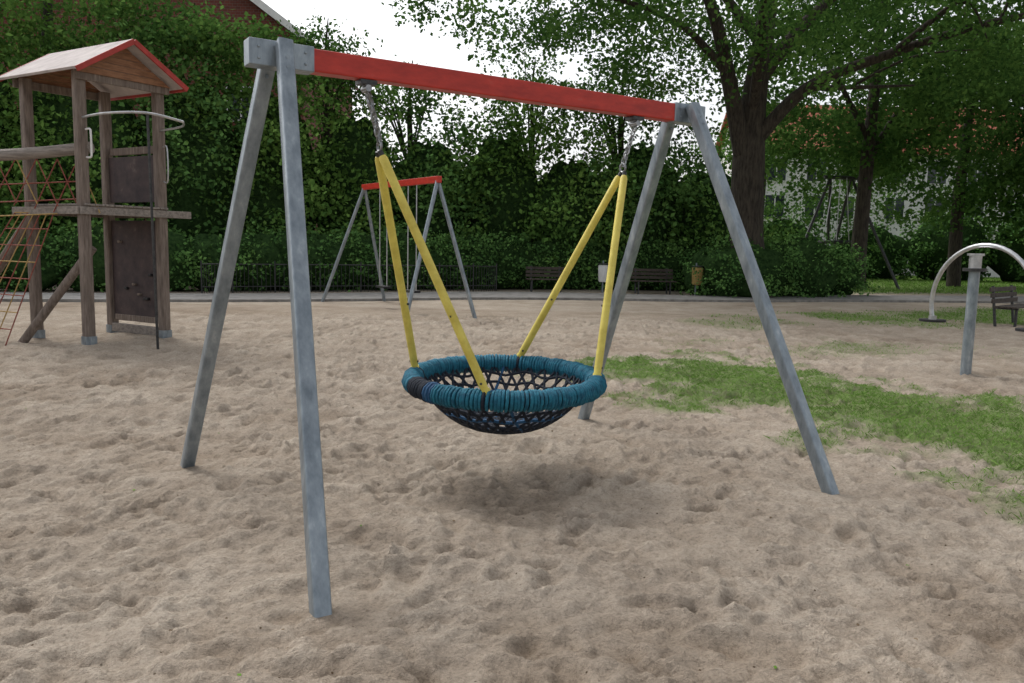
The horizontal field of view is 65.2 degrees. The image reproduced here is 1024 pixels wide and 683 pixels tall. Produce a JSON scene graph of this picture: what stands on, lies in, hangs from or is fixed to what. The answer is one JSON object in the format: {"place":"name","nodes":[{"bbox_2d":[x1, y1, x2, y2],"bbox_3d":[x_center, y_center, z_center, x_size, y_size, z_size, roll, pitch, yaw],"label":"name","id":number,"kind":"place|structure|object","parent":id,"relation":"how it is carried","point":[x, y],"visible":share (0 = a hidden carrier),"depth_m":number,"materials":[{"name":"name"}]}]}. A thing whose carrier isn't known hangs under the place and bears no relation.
{"place":"outdoors","nodes":[
{"label":"outdoors","id":0,"kind":"place"},
{"bbox_2d":[0,0,352,232],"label":"walls","id":1,"kind":"structure","parent":0,"point":[240,7],"depth_m":38.47,"materials":[{"name":"red brick"}]},
{"bbox_2d":[0,0,358,90],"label":"roof","id":2,"kind":"structure","parent":1,"relation":"attached to","point":[356,89],"depth_m":40.98,"materials":[{"name":"tile"}]},
{"bbox_2d":[250,0,309,43],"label":"barge boards","id":3,"kind":"object","parent":2,"relation":"attached to","point":[269,10],"depth_m":37.90,"materials":[{"name":"white paint"}]},
{"bbox_2d":[226,86,250,121],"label":"windows","id":4,"kind":"structure","parent":1,"relation":"attached to","point":[238,105],"depth_m":38.87,"materials":[{"name":"white paint"}]},
{"bbox_2d":[0,275,1023,682],"bbox_3d":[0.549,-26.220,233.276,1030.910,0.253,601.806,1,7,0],"label":"ground","id":5,"kind":"structure","parent":0,"point":[570,547],"depth_m":4.80,"materials":[{"name":"beige sand"}]},
{"bbox_2d":[0,8,70,233],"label":"shrub","id":6,"kind":"object","parent":5,"relation":"on","point":[6,120],"visible":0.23,"depth_m":26.40,"materials":[{"name":"green plant"}]},
{"bbox_2d":[0,39,190,348],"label":"play tower","id":7,"kind":"structure","parent":5,"relation":"on","point":[136,254],"depth_m":12.18,"materials":[{"name":"brown wood"}]},
{"bbox_2d":[0,0,192,243],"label":"shrub","id":8,"kind":"object","parent":5,"relation":"on","point":[55,127],"visible":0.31,"depth_m":26.32,"materials":[{"name":"green plant"}]},
{"bbox_2d":[0,0,312,229],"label":"maple tree","id":9,"kind":"object","parent":5,"relation":"on","point":[154,25],"visible":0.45,"depth_m":27.49,"materials":[{"name":"green plant"}]},
{"bbox_2d":[94,3,281,239],"bbox_3d":[-11.452,-6.809,27.875,7.150,9.687,5.112,1,7,0],"label":"shrub","id":10,"kind":"object","parent":5,"relation":"on","point":[184,192],"visible":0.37,"depth_m":27.68,"materials":[{"name":"green plant"}]},
{"bbox_2d":[175,17,369,236],"bbox_3d":[-8.601,-6.786,28.939,7.261,9.519,5.535,1,7,0],"label":"shrub","id":11,"kind":"object","parent":5,"relation":"on","point":[270,156],"visible":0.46,"depth_m":28.14,"materials":[{"name":"green plant"}]},
{"bbox_2d":[272,8,386,142],"bbox_3d":[-6.899,-7.089,30.246,4.628,10.234,4.258,1,7,0],"label":"young tree","id":12,"kind":"object","parent":5,"relation":"on","point":[340,48],"visible":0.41,"depth_m":29.81,"materials":[{"name":"green plant"}]},
{"bbox_2d":[269,74,427,239],"bbox_3d":[-6.080,-6.192,29.910,6.726,8.226,5.028,1,7,0],"label":"shrub","id":13,"kind":"object","parent":5,"relation":"on","point":[355,171],"visible":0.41,"depth_m":29.64,"materials":[{"name":"green plant"}]},
{"bbox_2d":[200,261,496,292],"bbox_3d":[-4.953,-2.053,26.143,9.794,1.080,0.251,-2,8,-27],"label":"metal fence","id":14,"kind":"object","parent":5,"relation":"on","point":[349,285],"visible":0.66,"depth_m":25.96,"materials":[{"name":"black metal"}]},
{"bbox_2d":[0,216,721,291],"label":"hedge","id":15,"kind":"object","parent":5,"relation":"on","point":[512,259],"visible":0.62,"depth_m":26.87,"materials":[{"name":"green plant"}]},
{"bbox_2d":[321,181,476,317],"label":"legs","id":16,"kind":"object","parent":5,"relation":"on","point":[437,186],"visible":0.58,"depth_m":17.09,"materials":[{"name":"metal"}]},
{"bbox_2d":[362,176,441,189],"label":"top beam","id":17,"kind":"structure","parent":16,"relation":"on","point":[419,181],"depth_m":17.82,"materials":[{"name":"red metal"}]},
{"bbox_2d":[376,185,419,292],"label":"chains and seats","id":18,"kind":"object","parent":17,"relation":"hanging from","point":[386,286],"visible":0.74,"depth_m":19.46,"materials":[{"name":"silver metal"}]},
{"bbox_2d":[345,55,460,153],"bbox_3d":[-4.299,-6.568,31.620,4.494,8.982,3.644,3,7,14],"label":"young tree","id":19,"kind":"object","parent":5,"relation":"on","point":[418,95],"visible":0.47,"depth_m":31.04,"materials":[{"name":"green plant"}]},
{"bbox_2d":[339,98,515,240],"bbox_3d":[-3.480,-5.714,30.534,7.276,7.261,5.033,1,7,0],"label":"shrub","id":20,"kind":"object","parent":5,"relation":"on","point":[430,153],"visible":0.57,"depth_m":30.20,"materials":[{"name":"green plant"}]},
{"bbox_2d":[415,72,582,241],"bbox_3d":[-0.546,-6.145,30.808,6.954,8.154,5.514,1,7,0],"label":"shrub","id":21,"kind":"object","parent":5,"relation":"on","point":[510,165],"visible":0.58,"depth_m":30.88,"materials":[{"name":"green plant"}]},
{"bbox_2d":[180,37,839,617],"bbox_3d":[-0.068,-0.202,5.319,3.670,3.011,3.031,-3,8,-32],"label":"nest swing","id":22,"kind":"object","parent":5,"relation":"on","point":[518,411],"visible":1,"depth_m":4.98,"materials":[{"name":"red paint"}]},
{"bbox_2d":[0,297,1023,303],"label":"path kerb","id":23,"kind":"structure","parent":5,"relation":"on","point":[397,299],"depth_m":23.96,"materials":[{"name":"concrete"}]},
{"bbox_2d":[478,50,600,167],"bbox_3d":[1.052,-6.838,32.418,5.068,9.553,3.914,1,7,0],"label":"young tree","id":24,"kind":"object","parent":5,"relation":"on","point":[541,79],"visible":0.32,"depth_m":31.72,"materials":[{"name":"green plant"}]},
{"bbox_2d":[526,266,564,291],"bbox_3d":[1.194,-2.186,28.377,1.400,0.976,0.612,1,7,-3],"label":"park bench","id":25,"kind":"object","parent":5,"relation":"on","point":[544,270],"visible":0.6,"depth_m":28.55,"materials":[{"name":"wood"}]},
{"bbox_2d":[504,110,662,287],"bbox_3d":[2.313,-5.602,31.057,6.863,7.159,5.165,1,7,0],"label":"shrub","id":26,"kind":"object","parent":5,"relation":"on","point":[562,208],"visible":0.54,"depth_m":30.72,"materials":[{"name":"green plant"}]},
{"bbox_2d":[598,261,607,292],"bbox_3d":[3.248,-2.240,28.427,0.412,1.250,0.412,-3,8,-33],"label":"litter bin","id":27,"kind":"object","parent":5,"relation":"on","point":[602,271],"visible":0.74,"depth_m":28.25,"materials":[{"name":"metal"}]},
{"bbox_2d":[555,46,689,163],"bbox_3d":[4.253,-6.864,32.450,5.658,9.729,3.863,4,7,20],"label":"young tree","id":28,"kind":"object","parent":5,"relation":"on","point":[619,119],"visible":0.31,"depth_m":31.86,"materials":[{"name":"green plant"}]},
{"bbox_2d":[588,163,687,184],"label":"tree line","id":29,"kind":"object","parent":5,"relation":"on","point":[602,178],"depth_m":82.87,"materials":[{"name":"green plant"}]},
{"bbox_2d":[567,95,726,279],"bbox_3d":[5.235,-5.884,31.438,6.995,8.124,5.466,1,7,0],"label":"shrub","id":30,"kind":"object","parent":5,"relation":"on","point":[670,186],"visible":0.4,"depth_m":30.94,"materials":[{"name":"green plant"}]},
{"bbox_2d":[630,268,676,294],"bbox_3d":[5.042,-2.141,28.674,1.600,0.976,0.612,1,7,-6],"label":"park bench","id":31,"kind":"object","parent":5,"relation":"on","point":[652,271],"visible":0.8,"depth_m":28.84,"materials":[{"name":"wood"}]},
{"bbox_2d":[692,263,703,294],"bbox_3d":[6.395,-2.079,27.632,0.412,1.250,0.412,6,8,33],"label":"litter bin","id":32,"kind":"object","parent":5,"relation":"on","point":[700,277],"visible":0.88,"depth_m":27.46,"materials":[{"name":"metal"}]},
{"bbox_2d":[381,0,1023,296],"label":"oak tree","id":33,"kind":"object","parent":5,"relation":"on","point":[752,126],"visible":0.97,"depth_m":26.19,"materials":[{"name":"green plant"}]},
{"bbox_2d":[657,117,808,287],"bbox_3d":[8.212,-5.438,31.904,7.292,7.384,4.608,1,7,0],"label":"shrub","id":34,"kind":"object","parent":5,"relation":"on","point":[708,212],"visible":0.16,"depth_m":31.64,"materials":[{"name":"green plant"}]},
{"bbox_2d":[526,275,1023,522],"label":"grass","id":35,"kind":"structure","parent":5,"relation":"on","point":[886,282],"depth_m":8.81,"materials":[{"name":"green plant"}]},
{"bbox_2d":[676,226,883,297],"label":"round bush","id":36,"kind":"object","parent":5,"relation":"on","point":[792,265],"visible":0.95,"depth_m":27.81,"materials":[{"name":"green plant"}]},
{"bbox_2d":[675,0,1023,288],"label":"ash tree","id":37,"kind":"object","parent":5,"relation":"on","point":[874,149],"visible":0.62,"depth_m":36.42,"materials":[{"name":"green plant"}]},
{"bbox_2d":[805,175,899,288],"bbox_3d":[15.310,-5.101,38.025,5.331,5.420,3.334,1,7,0],"label":"rope swing frame","id":38,"kind":"object","parent":5,"relation":"on","point":[849,178],"visible":0.49,"depth_m":37.42,"materials":[{"name":"metal"}]},
{"bbox_2d":[763,203,1023,282],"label":"laurel bush","id":39,"kind":"object","parent":5,"relation":"on","point":[923,251],"visible":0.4,"depth_m":49.33,"materials":[{"name":"green plant"}]},
{"bbox_2d":[916,3,1023,247],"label":"beech tree","id":40,"kind":"object","parent":5,"relation":"on","point":[1001,140],"visible":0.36,"depth_m":39.07,"materials":[{"name":"green plant"}]},
{"bbox_2d":[919,243,1023,374],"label":"standing spinner","id":41,"kind":"object","parent":5,"relation":"on","point":[974,268],"visible":0.96,"depth_m":10.39,"materials":[{"name":"metal"}]},
{"bbox_2d":[989,285,1023,326],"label":"park bench","id":42,"kind":"object","parent":5,"relation":"on","point":[1012,306],"visible":0.98,"depth_m":18.45,"materials":[{"name":"wood"}]},
{"bbox_2d":[0,292,1023,300],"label":"footpath","id":43,"kind":"structure","parent":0,"point":[450,294],"depth_m":25.52,"materials":[{"name":"grey concrete"}]},
{"bbox_2d":[262,0,1023,180],"label":"sky","id":44,"kind":"structure","parent":0,"point":[405,41],"materials":[{"name":"white"}]},
{"bbox_2d":[721,127,1023,277],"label":"walls","id":45,"kind":"structure","parent":0,"point":[779,187],"depth_m":60.14,"materials":[{"name":"white paint"}]},
{"bbox_2d":[716,104,1022,154],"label":"roof","id":46,"kind":"structure","parent":45,"relation":"on","point":[806,106],"depth_m":62.08,"materials":[{"name":"tile"}]},
{"bbox_2d":[764,157,1021,239],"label":"windows","id":47,"kind":"structure","parent":45,"relation":"attached to","point":[777,198],"depth_m":60.01,"materials":[{"name":"grey glass"}]}
]}

